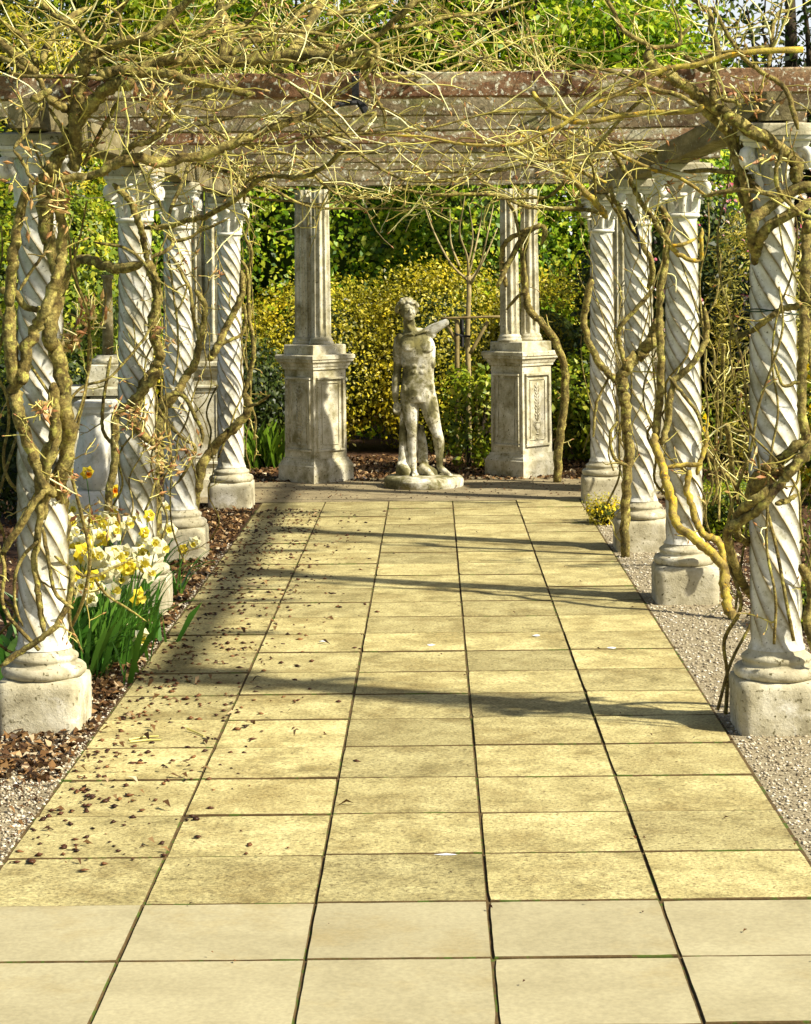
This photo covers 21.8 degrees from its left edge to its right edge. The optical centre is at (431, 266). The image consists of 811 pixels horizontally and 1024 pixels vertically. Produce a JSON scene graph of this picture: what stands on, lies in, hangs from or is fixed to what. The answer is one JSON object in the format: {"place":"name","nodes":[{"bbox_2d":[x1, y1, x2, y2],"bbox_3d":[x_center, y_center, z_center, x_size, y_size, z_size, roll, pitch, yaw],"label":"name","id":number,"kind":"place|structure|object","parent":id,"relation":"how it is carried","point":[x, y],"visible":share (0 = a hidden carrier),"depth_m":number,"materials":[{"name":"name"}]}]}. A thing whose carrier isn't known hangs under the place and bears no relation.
{"place":"outdoors","nodes":[
{"label":"outdoors","id":0,"kind":"place"},
{"bbox_2d":[0,755,76,861],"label":"gravel margin","id":1,"kind":"object","parent":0,"point":[3,809],"visible":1,"depth_m":7.96,"materials":[{"name":"gravel"}]},
{"bbox_2d":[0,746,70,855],"bbox_3d":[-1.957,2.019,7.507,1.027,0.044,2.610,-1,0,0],"label":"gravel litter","id":2,"kind":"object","parent":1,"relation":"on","point":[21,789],"visible":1,"depth_m":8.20,"materials":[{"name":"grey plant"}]},
{"bbox_2d":[0,735,91,864],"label":"pale gravel","id":3,"kind":"structure","parent":1,"relation":"on","point":[6,787],"depth_m":8.13,"materials":[{"name":"grey gravel"}]},
{"bbox_2d":[0,492,260,781],"bbox_3d":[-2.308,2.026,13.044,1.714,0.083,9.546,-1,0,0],"label":"leaf litter","id":4,"kind":"object","parent":0,"point":[237,520],"visible":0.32,"depth_m":10.14,"materials":[{"name":"brown plant"}]},
{"bbox_2d":[0,132,91,735],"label":"twisted column","id":5,"kind":"structure","parent":4,"relation":"on","point":[47,686],"depth_m":9.23,"materials":[{"name":"stone"}]},
{"bbox_2d":[8,98,241,195],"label":"side beam","id":6,"kind":"structure","parent":5,"relation":"on","point":[47,123],"depth_m":10.82,"materials":[{"name":"brown wood"}]},
{"bbox_2d":[117,128,692,145],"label":"cross beam","id":7,"kind":"structure","parent":6,"relation":"on","point":[653,134],"depth_m":12.46,"materials":[{"name":"brown wood"}]},
{"bbox_2d":[0,67,810,101],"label":"cross beam","id":8,"kind":"structure","parent":6,"relation":"on","point":[504,84],"depth_m":9.08,"materials":[{"name":"brown wood"}]},
{"bbox_2d":[332,71,368,115],"bbox_3d":[-0.362,-0.741,9.000,0.199,0.194,0.080,-1,0,-37],"label":"iron bracket","id":9,"kind":"object","parent":8,"relation":"attached to","point":[362,106],"visible":0.86,"depth_m":9.04,"materials":[{"name":"black metal"}]},
{"bbox_2d":[0,93,810,118],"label":"cross beam","id":10,"kind":"structure","parent":6,"relation":"on","point":[253,107],"depth_m":10.19,"materials":[{"name":"brown wood"}]},
{"bbox_2d":[150,140,727,155],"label":"cross beam","id":11,"kind":"structure","parent":6,"relation":"on","point":[441,148],"depth_m":13.56,"materials":[{"name":"brown wood"}]},
{"bbox_2d":[87,111,806,133],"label":"cross beam","id":12,"kind":"structure","parent":6,"relation":"on","point":[242,125],"depth_m":11.32,"materials":[{"name":"brown wood"}]},
{"bbox_2d":[194,159,699,171],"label":"cross beam","id":13,"kind":"structure","parent":6,"relation":"on","point":[371,167],"depth_m":15.86,"materials":[{"name":"brown wood"}]},
{"bbox_2d":[191,150,720,163],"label":"cross beam","id":14,"kind":"structure","parent":6,"relation":"on","point":[374,158],"depth_m":14.71,"materials":[{"name":"brown wood"}]},
{"bbox_2d":[0,338,94,519],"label":"evergreen shrub","id":15,"kind":"object","parent":4,"relation":"on","point":[6,492],"visible":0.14,"depth_m":16.90,"materials":[{"name":"green plant"}]},
{"bbox_2d":[0,237,118,492],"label":"spring shrub","id":16,"kind":"object","parent":4,"relation":"on","point":[70,307],"visible":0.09,"depth_m":18.35,"materials":[{"name":"green plant"}]},
{"bbox_2d":[66,384,117,498],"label":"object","id":17,"kind":"structure","parent":4,"relation":"on","point":[111,392],"depth_m":16.42,"materials":[{"name":"stone"}]},
{"bbox_2d":[88,275,118,385],"bbox_3d":[-2.550,0.499,16.600,0.280,0.868,0.280,-1,0,0],"label":"stone post","id":18,"kind":"object","parent":17,"relation":"on","point":[98,367],"visible":0.7,"depth_m":16.56,"materials":[{"name":"beige stone"}]},
{"bbox_2d":[70,399,118,549],"bbox_3d":[-2.413,1.504,15.200,0.344,1.080,0.344,-1,0,0],"label":"garden urn","id":19,"kind":"object","parent":4,"relation":"on","point":[98,459],"visible":0.58,"depth_m":15.07,"materials":[{"name":"white stone"}]},
{"bbox_2d":[0,514,201,684],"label":"daffodil","id":20,"kind":"object","parent":4,"relation":"on","point":[138,650],"depth_m":10.50,"materials":[{"name":"green plant"}]},
{"bbox_2d":[0,494,201,636],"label":"shrub","id":21,"kind":"object","parent":4,"relation":"on","point":[8,553],"visible":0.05,"depth_m":14.70,"materials":[{"name":"green plant"}]},
{"bbox_2d":[88,567,129,672],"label":"daffodil","id":22,"kind":"object","parent":4,"relation":"on","point":[102,579],"visible":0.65,"depth_m":10.43,"materials":[{"name":"green plant"}]},
{"bbox_2d":[90,581,146,680],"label":"daffodil","id":23,"kind":"object","parent":4,"relation":"on","point":[116,590],"visible":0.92,"depth_m":10.22,"materials":[{"name":"green plant"}]},
{"bbox_2d":[103,166,172,615],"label":"twisted column","id":24,"kind":"structure","parent":4,"relation":"on","point":[134,287],"depth_m":12.32,"materials":[{"name":"stone"}]},
{"bbox_2d":[120,566,155,663],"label":"daffodil","id":25,"kind":"object","parent":4,"relation":"on","point":[145,574],"visible":0.84,"depth_m":10.65,"materials":[{"name":"green plant"}]},
{"bbox_2d":[103,536,176,631],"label":"daffodil","id":26,"kind":"object","parent":4,"relation":"on","point":[153,542],"visible":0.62,"depth_m":11.20,"materials":[{"name":"white plant"}]},
{"bbox_2d":[123,586,157,628],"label":"daffodil","id":27,"kind":"object","parent":4,"relation":"on","point":[141,598],"visible":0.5,"depth_m":10.94,"materials":[{"name":"yellow plant"}]},
{"bbox_2d":[122,554,159,653],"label":"daffodil","id":28,"kind":"object","parent":4,"relation":"on","point":[144,557],"visible":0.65,"depth_m":10.81,"materials":[{"name":"green plant"}]},
{"bbox_2d":[122,547,171,640],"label":"daffodil","id":29,"kind":"object","parent":4,"relation":"on","point":[142,553],"visible":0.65,"depth_m":11.38,"materials":[{"name":"green plant"}]},
{"bbox_2d":[143,509,181,621],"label":"daffodil","id":30,"kind":"object","parent":4,"relation":"on","point":[150,513],"visible":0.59,"depth_m":11.97,"materials":[{"name":"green plant"}]},
{"bbox_2d":[144,539,193,630],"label":"daffodil","id":31,"kind":"object","parent":4,"relation":"on","point":[165,549],"visible":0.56,"depth_m":11.50,"materials":[{"name":"green plant"}]},
{"bbox_2d":[159,522,188,562],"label":"daffodil","id":32,"kind":"object","parent":4,"relation":"on","point":[169,534],"visible":0.44,"depth_m":13.53,"materials":[{"name":"white plant"}]},
{"bbox_2d":[154,182,208,561],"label":"twisted column","id":33,"kind":"structure","parent":4,"relation":"on","point":[188,520],"depth_m":14.60,"materials":[{"name":"stone"}]},
{"bbox_2d":[165,536,207,595],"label":"daffodil","id":34,"kind":"object","parent":4,"relation":"on","point":[191,544],"visible":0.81,"depth_m":12.92,"materials":[{"name":"green plant"}]},
{"bbox_2d":[163,544,216,593],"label":"daffodil","id":35,"kind":"object","parent":4,"relation":"on","point":[183,547],"visible":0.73,"depth_m":13.02,"materials":[{"name":"green plant"}]},
{"bbox_2d":[207,196,254,509],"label":"twisted column","id":36,"kind":"structure","parent":4,"relation":"on","point":[236,488],"depth_m":17.66,"materials":[{"name":"stone"}]},
{"bbox_2d":[152,1,431,556],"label":"wisteria","id":37,"kind":"object","parent":4,"relation":"on","point":[181,385],"visible":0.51,"depth_m":14.27,"materials":[{"name":"brown plant"}]},
{"bbox_2d":[0,0,588,667],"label":"wisteria","id":38,"kind":"object","parent":4,"relation":"on","point":[56,408],"visible":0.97,"depth_m":8.95,"materials":[{"name":"brown plant"}]},
{"bbox_2d":[63,0,571,562],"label":"wisteria","id":39,"kind":"object","parent":4,"relation":"on","point":[135,404],"visible":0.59,"depth_m":12.08,"materials":[{"name":"brown plant"}]},
{"bbox_2d":[195,64,456,509],"bbox_3d":[-1.261,0.114,18.129,2.353,3.891,1.805,-1,0,-37],"label":"wisteria","id":40,"kind":"object","parent":4,"relation":"on","point":[234,427],"visible":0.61,"depth_m":17.23,"materials":[{"name":"brown plant"}]},
{"bbox_2d":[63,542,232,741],"bbox_3d":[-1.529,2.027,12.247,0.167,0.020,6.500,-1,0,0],"label":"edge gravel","id":41,"kind":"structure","parent":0,"point":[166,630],"depth_m":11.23,"materials":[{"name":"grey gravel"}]},
{"bbox_2d":[292,190,311,343],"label":"fluted column","id":42,"kind":"structure","parent":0,"point":[303,325],"depth_m":19.92,"materials":[{"name":"stone"}]},
{"bbox_2d":[309,189,333,344],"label":"fluted column","id":43,"kind":"structure","parent":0,"point":[320,298],"depth_m":19.77,"materials":[{"name":"stone"}]},
{"bbox_2d":[4,401,749,490],"bbox_3d":[0.020,2.018,25.500,18.000,0.001,13.000,-1,0,0],"label":"planting bed","id":44,"kind":"object","parent":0,"point":[369,446],"depth_m":23.14,"materials":[{"name":"brown plant"}]},
{"bbox_2d":[0,2,115,278],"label":"shrub","id":45,"kind":"object","parent":44,"relation":"on","point":[10,13],"visible":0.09,"depth_m":23.65,"materials":[{"name":"green plant"}]},
{"bbox_2d":[0,178,163,407],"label":"spring shrub","id":46,"kind":"object","parent":44,"relation":"on","point":[103,253],"visible":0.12,"depth_m":21.81,"materials":[{"name":"green plant"}]},
{"bbox_2d":[0,127,290,413],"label":"laurel shrub","id":47,"kind":"object","parent":44,"relation":"on","point":[157,239],"visible":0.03,"depth_m":24.69,"materials":[{"name":"green plant"}]},
{"bbox_2d":[0,0,302,171],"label":"broadleaf tree","id":48,"kind":"object","parent":44,"relation":"on","point":[136,9],"visible":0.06,"depth_m":29.19,"materials":[{"name":"green plant"}]},
{"bbox_2d":[153,300,294,446],"bbox_3d":[-2.301,1.212,22.800,2.331,1.684,1.651,-1,0,0],"label":"golden shrub","id":49,"kind":"object","parent":44,"relation":"on","point":[158,388],"visible":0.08,"depth_m":22.78,"materials":[{"name":"yellow plant"}]},
{"bbox_2d":[242,325,284,449],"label":"evergreen shrub","id":50,"kind":"object","parent":44,"relation":"on","point":[271,407],"visible":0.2,"depth_m":22.01,"materials":[{"name":"green plant"}]},
{"bbox_2d":[244,415,284,470],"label":"tall grass","id":51,"kind":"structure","parent":44,"relation":"on","point":[272,453],"depth_m":21.23,"materials":[{"name":"green plant"}]},
{"bbox_2d":[154,70,453,438],"bbox_3d":[-1.062,-0.137,25.539,5.163,4.396,2.995,-1,0,0],"label":"laurel shrub","id":52,"kind":"object","parent":44,"relation":"on","point":[345,227],"visible":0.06,"depth_m":24.70,"materials":[{"name":"green plant"}]},
{"bbox_2d":[242,262,417,448],"bbox_3d":[-1.031,0.999,23.061,2.662,2.086,1.668,-1,0,0],"label":"golden shrub","id":53,"kind":"object","parent":44,"relation":"on","point":[359,411],"visible":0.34,"depth_m":22.92,"materials":[{"name":"yellow plant"}]},
{"bbox_2d":[332,245,520,454],"bbox_3d":[0.035,0.891,23.013,2.277,2.269,1.544,-1,0,0],"label":"golden shrub","id":54,"kind":"object","parent":44,"relation":"on","point":[433,308],"visible":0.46,"depth_m":22.84,"materials":[{"name":"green plant"}]},
{"bbox_2d":[420,194,497,464],"bbox_3d":[0.280,0.634,21.278,0.792,2.803,0.891,-1,0,0],"label":"sapling","id":55,"kind":"object","parent":44,"relation":"on","point":[468,278],"visible":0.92,"depth_m":21.28,"materials":[{"name":"brown plant"}]},
{"bbox_2d":[427,356,490,469],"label":"leafy shrub","id":56,"kind":"object","parent":44,"relation":"on","point":[482,452],"visible":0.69,"depth_m":20.84,"materials":[{"name":"green plant"}]},
{"bbox_2d":[341,64,589,437],"bbox_3d":[0.687,-0.218,24.942,3.724,4.518,2.388,-1,0,0],"label":"laurel shrub","id":57,"kind":"object","parent":44,"relation":"on","point":[440,225],"visible":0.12,"depth_m":24.45,"materials":[{"name":"green plant"}]},
{"bbox_2d":[440,315,499,465],"bbox_3d":[0.395,1.250,21.193,0.605,1.519,0.139,-1,0,0],"label":"stake frame","id":58,"kind":"object","parent":44,"relation":"on","point":[455,337],"visible":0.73,"depth_m":21.16,"materials":[{"name":"brown wood"}]},
{"bbox_2d":[159,451,805,482],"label":"bark mulch","id":59,"kind":"object","parent":44,"relation":"on","point":[385,466],"visible":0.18,"depth_m":20.78,"materials":[{"name":"brown wood"}]},
{"bbox_2d":[286,0,719,221],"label":"broadleaf tree","id":60,"kind":"object","parent":44,"relation":"on","point":[549,6],"visible":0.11,"depth_m":29.62,"materials":[{"name":"green plant"}]},
{"bbox_2d":[447,255,589,447],"bbox_3d":[1.128,0.934,23.419,2.424,2.170,1.577,-1,0,0],"label":"golden shrub","id":61,"kind":"object","parent":44,"relation":"on","point":[559,325],"visible":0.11,"depth_m":23.24,"materials":[{"name":"yellow plant"}]},
{"bbox_2d":[481,341,557,477],"bbox_3d":[0.858,1.367,20.227,0.536,1.308,0.536,-1,0,45],"label":"pedestal","id":62,"kind":"object","parent":44,"relation":"on","point":[521,428],"visible":1,"depth_m":20.07,"materials":[{"name":"stone"}]},
{"bbox_2d":[498,189,521,341],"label":"fluted column","id":63,"kind":"structure","parent":62,"relation":"on","point":[509,326],"depth_m":20.10,"materials":[{"name":"stone"}]},
{"bbox_2d":[551,344,590,460],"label":"leafy shrub","id":64,"kind":"object","parent":44,"relation":"on","point":[578,423],"visible":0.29,"depth_m":21.37,"materials":[{"name":"green plant"}]},
{"bbox_2d":[502,44,749,429],"bbox_3d":[2.663,-0.354,25.249,4.165,4.756,2.574,-1,0,0],"label":"laurel shrub","id":65,"kind":"object","parent":44,"relation":"on","point":[725,153],"visible":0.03,"depth_m":24.52,"materials":[{"name":"green plant"}]},
{"bbox_2d":[526,0,763,235],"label":"broadleaf tree","id":66,"kind":"object","parent":44,"relation":"on","point":[658,28],"visible":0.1,"depth_m":28.78,"materials":[{"name":"green plant"}]},
{"bbox_2d":[563,158,749,456],"bbox_3d":[2.763,0.398,22.225,2.816,3.242,2.180,-1,0,0],"label":"camellia","id":67,"kind":"object","parent":44,"relation":"on","point":[657,246],"visible":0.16,"depth_m":21.96,"materials":[{"name":"green plant"}]},
{"bbox_2d":[664,373,720,460],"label":"yellow shrub","id":68,"kind":"object","parent":44,"relation":"on","point":[704,416],"visible":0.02,"depth_m":20.60,"materials":[{"name":"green plant"}]},
{"bbox_2d":[691,0,810,229],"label":"bare tree","id":69,"kind":"object","parent":44,"relation":"on","point":[791,37],"visible":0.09,"depth_m":30.81,"materials":[{"name":"brown plant"}]},
{"bbox_2d":[700,198,810,480],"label":"straw shrub","id":70,"kind":"object","parent":44,"relation":"on","point":[715,280],"visible":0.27,"depth_m":19.47,"materials":[{"name":"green plant"}]},
{"bbox_2d":[703,428,810,562],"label":"grass","id":71,"kind":"structure","parent":44,"relation":"on","point":[809,533],"depth_m":19.13,"materials":[{"name":"green plant"}]},
{"bbox_2d":[733,170,810,394],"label":"camellia","id":72,"kind":"object","parent":44,"relation":"on","point":[804,196],"visible":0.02,"depth_m":21.05,"materials":[{"name":"green plant"}]},
{"bbox_2d":[0,499,810,1023],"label":"path","id":73,"kind":"structure","parent":0,"point":[520,773],"depth_m":7.65,"materials":[{"name":"stone"}]},
{"bbox_2d":[9,506,410,870],"bbox_3d":[-0.810,2.005,12.257,1.291,0.073,10.496,-1,0,0],"label":"scattered bark","id":74,"kind":"object","parent":73,"relation":"on","point":[91,796],"depth_m":10.23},
{"bbox_2d":[1,0,810,238],"label":"sky","id":75,"kind":"structure","parent":0,"point":[798,2],"materials":[{"name":"white"}]},
{"bbox_2d":[161,477,713,502],"bbox_3d":[-0.080,2.005,19.075,5.200,0.001,2.050,-1,0,0],"label":"gravel apron","id":76,"kind":"object","parent":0,"point":[384,493],"visible":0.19,"depth_m":18.77,"materials":[{"name":"beige gravel"}]},
{"bbox_2d":[193,350,217,496],"bbox_3d":[-2.006,1.396,18.774,0.536,1.308,0.536,-1,0,-1],"label":"pedestal","id":77,"kind":"object","parent":76,"relation":"on","point":[203,386],"visible":0.14,"depth_m":18.57,"materials":[{"name":"stone"}]},
{"bbox_2d":[191,191,204,349],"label":"fluted column","id":78,"kind":"structure","parent":77,"relation":"on","point":[199,260],"depth_m":18.74,"materials":[{"name":"stone"}]},
{"bbox_2d":[203,192,217,349],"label":"fluted column","id":79,"kind":"structure","parent":77,"relation":"on","point":[211,295],"depth_m":18.69,"materials":[{"name":"stone"}]},
{"bbox_2d":[275,344,354,483],"bbox_3d":[-1.098,1.387,19.895,0.536,1.308,0.536,-1,0,-45],"label":"pedestal","id":80,"kind":"object","parent":76,"relation":"on","point":[315,419],"visible":1,"depth_m":19.74,"materials":[{"name":"stone"}]},
{"bbox_2d":[384,297,463,489],"bbox_3d":[-0.082,1.149,19.266,0.729,1.744,0.737,-1,0,0],"label":"statue","id":81,"kind":"object","parent":76,"relation":"on","point":[413,351],"visible":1,"depth_m":19.20,"materials":[{"name":"stone"}]},
{"bbox_2d":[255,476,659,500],"bbox_3d":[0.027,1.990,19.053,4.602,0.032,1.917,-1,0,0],"label":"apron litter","id":82,"kind":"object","parent":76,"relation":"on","point":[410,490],"visible":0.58,"depth_m":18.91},
{"bbox_2d":[496,185,572,482],"bbox_3d":[0.948,0.601,19.372,0.716,2.808,0.326,-1,0,0],"label":"wisteria","id":83,"kind":"object","parent":76,"relation":"on","point":[522,235],"visible":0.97,"depth_m":19.37,"materials":[{"name":"brown plant"}]},
{"bbox_2d":[615,346,664,492],"bbox_3d":[1.823,1.358,18.727,0.536,1.308,0.536,-1,0,1],"label":"pedestal","id":84,"kind":"object","parent":76,"relation":"on","point":[658,481],"visible":0.11,"depth_m":18.52,"materials":[{"name":"stone"}]},
{"bbox_2d":[612,191,624,345],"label":"fluted column","id":85,"kind":"structure","parent":84,"relation":"on","point":[618,240],"depth_m":18.68,"materials":[{"name":"stone"}]},
{"bbox_2d":[240,179,590,186],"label":"cross beam","id":86,"kind":"structure","parent":85,"relation":"on","point":[397,183],"depth_m":18.96,"materials":[{"name":"brown wood"}]},
{"bbox_2d":[520,189,541,340],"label":"fluted column","id":87,"kind":"structure","parent":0,"point":[529,331],"depth_m":20.25,"materials":[{"name":"stone"}]},
{"bbox_2d":[580,499,810,860],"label":"gravel verge","id":88,"kind":"structure","parent":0,"point":[765,746],"depth_m":10.30,"materials":[{"name":"beige gravel"}]},
{"bbox_2d":[381,0,664,557],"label":"wisteria","id":89,"kind":"object","parent":88,"relation":"on","point":[630,362],"visible":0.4,"depth_m":14.45,"materials":[{"name":"brown plant"}]},
{"bbox_2d":[388,0,739,619],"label":"wisteria","id":90,"kind":"object","parent":88,"relation":"on","point":[694,538],"visible":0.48,"depth_m":12.40,"materials":[{"name":"brown plant"}]},
{"bbox_2d":[341,0,810,714],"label":"wisteria","id":91,"kind":"object","parent":88,"relation":"on","point":[759,496],"visible":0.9,"depth_m":8.96,"materials":[{"name":"brown plant"}]},
{"bbox_2d":[581,491,619,525],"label":"heather","id":92,"kind":"object","parent":88,"relation":"on","point":[601,511],"visible":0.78,"depth_m":16.29,"materials":[{"name":"yellow plant"}]},
{"bbox_2d":[581,193,622,503],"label":"twisted column","id":93,"kind":"structure","parent":88,"relation":"on","point":[598,476],"depth_m":17.87,"materials":[{"name":"stone"}]},
{"bbox_2d":[381,169,624,470],"bbox_3d":[0.651,0.200,18.039,2.270,3.252,4.516,-1,0,0],"label":"wisteria","id":94,"kind":"object","parent":93,"relation":"attached to","point":[593,351],"visible":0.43,"depth_m":17.33,"materials":[{"name":"brown plant"}]},
{"bbox_2d":[613,178,665,552],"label":"twisted column","id":95,"kind":"structure","parent":88,"relation":"on","point":[647,531],"depth_m":14.81,"materials":[{"name":"stone"}]},
{"bbox_2d":[590,91,791,193],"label":"side beam","id":96,"kind":"structure","parent":95,"relation":"on","point":[690,146],"depth_m":11.22,"materials":[{"name":"brown wood"}]},
{"bbox_2d":[171,167,652,181],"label":"cross beam","id":97,"kind":"structure","parent":96,"relation":"on","point":[361,175],"depth_m":17.86,"materials":[{"name":"brown wood"}]},
{"bbox_2d":[651,162,719,604],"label":"twisted column","id":98,"kind":"structure","parent":88,"relation":"on","point":[683,572],"depth_m":12.53,"materials":[{"name":"stone"}]},
{"bbox_2d":[729,122,810,736],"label":"twisted column","id":99,"kind":"structure","parent":88,"relation":"on","point":[770,687],"depth_m":9.05,"materials":[{"name":"stone"}]},
{"bbox_2d":[657,485,810,653],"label":"border mulch","id":100,"kind":"object","parent":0,"point":[747,561],"visible":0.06,"depth_m":14.54,"materials":[{"name":"brown plant"}]},
{"bbox_2d":[657,330,749,533],"bbox_3d":[1.875,1.094,13.622,0.811,1.379,1.391,-1,0,30],"label":"bare shrub","id":101,"kind":"object","parent":100,"relation":"on","point":[730,454],"visible":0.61,"depth_m":13.67,"materials":[{"name":"beige plant"}]},
{"bbox_2d":[702,475,749,540],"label":"box shrub","id":102,"kind":"object","parent":100,"relation":"on","point":[714,524],"visible":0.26,"depth_m":15.29,"materials":[{"name":"green plant"}]},
{"bbox_2d":[799,357,810,502],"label":"forsythia","id":103,"kind":"object","parent":100,"relation":"on","point":[805,478],"visible":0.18,"depth_m":17.48,"materials":[{"name":"yellow plant"}]},
{"label":"ground","id":104,"kind":"structure","parent":0,"visible":0},
{"bbox_2d":[0,0,111,132],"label":"conifer tree","id":105,"kind":"object","parent":104,"relation":"on","point":[25,9],"visible":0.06,"depth_m":32.22,"materials":[{"name":"green plant"}]},
{"bbox_2d":[111,0,490,220],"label":"broadleaf tree","id":106,"kind":"object","parent":104,"relation":"on","point":[245,10],"visible":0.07,"depth_m":30.98,"materials":[{"name":"green plant"}]},
{"bbox_2d":[667,0,763,180],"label":"bare tree","id":107,"kind":"object","parent":104,"relation":"on","point":[728,29],"visible":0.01,"depth_m":34.14,"materials":[{"name":"brown plant"}]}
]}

